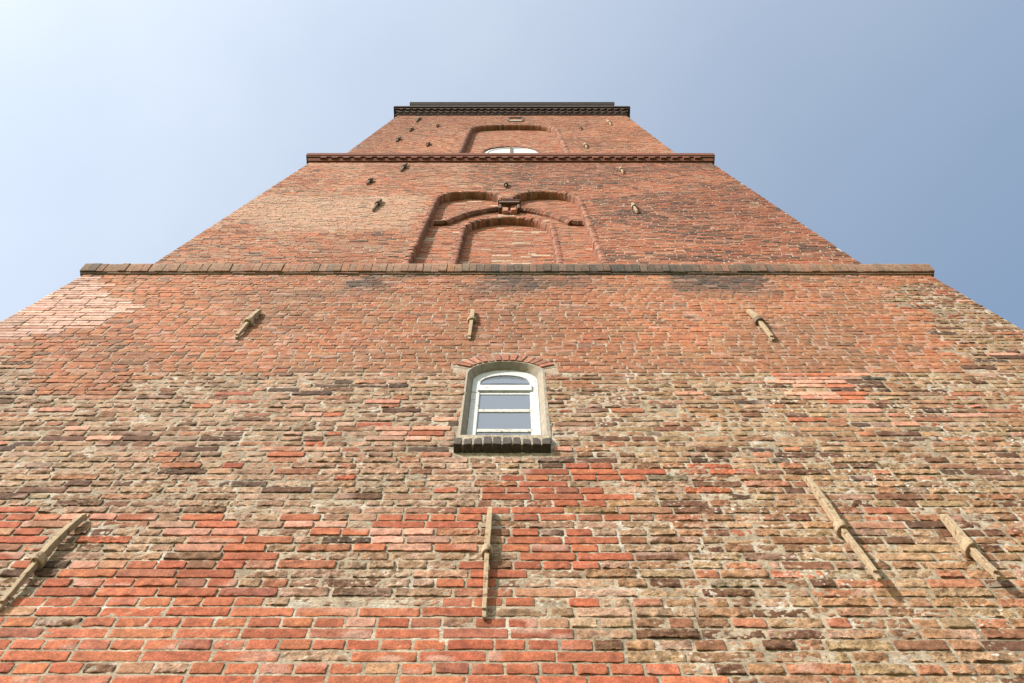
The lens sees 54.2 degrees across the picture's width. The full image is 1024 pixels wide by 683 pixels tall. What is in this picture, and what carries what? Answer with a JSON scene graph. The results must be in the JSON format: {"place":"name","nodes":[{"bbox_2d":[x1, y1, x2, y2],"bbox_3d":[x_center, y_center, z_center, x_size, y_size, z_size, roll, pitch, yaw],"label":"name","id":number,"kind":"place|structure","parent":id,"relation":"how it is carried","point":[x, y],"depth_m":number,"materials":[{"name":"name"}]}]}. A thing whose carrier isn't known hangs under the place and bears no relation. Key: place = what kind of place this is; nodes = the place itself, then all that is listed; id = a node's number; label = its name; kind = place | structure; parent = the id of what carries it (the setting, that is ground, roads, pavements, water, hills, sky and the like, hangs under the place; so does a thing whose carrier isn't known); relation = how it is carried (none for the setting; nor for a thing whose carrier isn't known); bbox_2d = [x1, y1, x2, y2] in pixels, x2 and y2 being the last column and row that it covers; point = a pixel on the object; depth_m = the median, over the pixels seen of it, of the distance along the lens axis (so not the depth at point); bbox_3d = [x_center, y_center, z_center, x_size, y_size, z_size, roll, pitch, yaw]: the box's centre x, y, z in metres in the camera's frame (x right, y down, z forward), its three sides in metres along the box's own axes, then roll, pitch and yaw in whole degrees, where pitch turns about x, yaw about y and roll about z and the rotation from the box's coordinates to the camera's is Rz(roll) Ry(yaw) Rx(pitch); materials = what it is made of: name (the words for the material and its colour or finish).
{"place":"outdoors","nodes":[
{"label":"outdoors","id":0,"kind":"place"},
{"bbox_2d":[0,102,1023,682],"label":"brick tower","id":1,"kind":"structure","parent":0,"point":[510,392],"depth_m":6.34,"materials":[{"name":"red brick"}]},
{"bbox_2d":[453,354,557,452],"bbox_3d":[-0.051,0.431,7.101,0.818,1.966,0.182,0,-73,0],"label":"window","id":2,"kind":"structure","parent":1,"relation":"in","point":[496,418],"depth_m":7.07,"materials":[{"name":"white paint"}]},
{"bbox_2d":[481,146,540,152],"bbox_3d":[-0.027,-4.534,25.089,1.599,5.404,0.159,0,-73,0],"label":"window","id":3,"kind":"structure","parent":1,"relation":"in","point":[505,149],"depth_m":27.01,"materials":[{"name":"white paint"}]},
{"bbox_2d":[0,0,1023,329],"label":"sky","id":4,"kind":"structure","parent":0,"point":[892,131],"materials":[{"name":"blue"}]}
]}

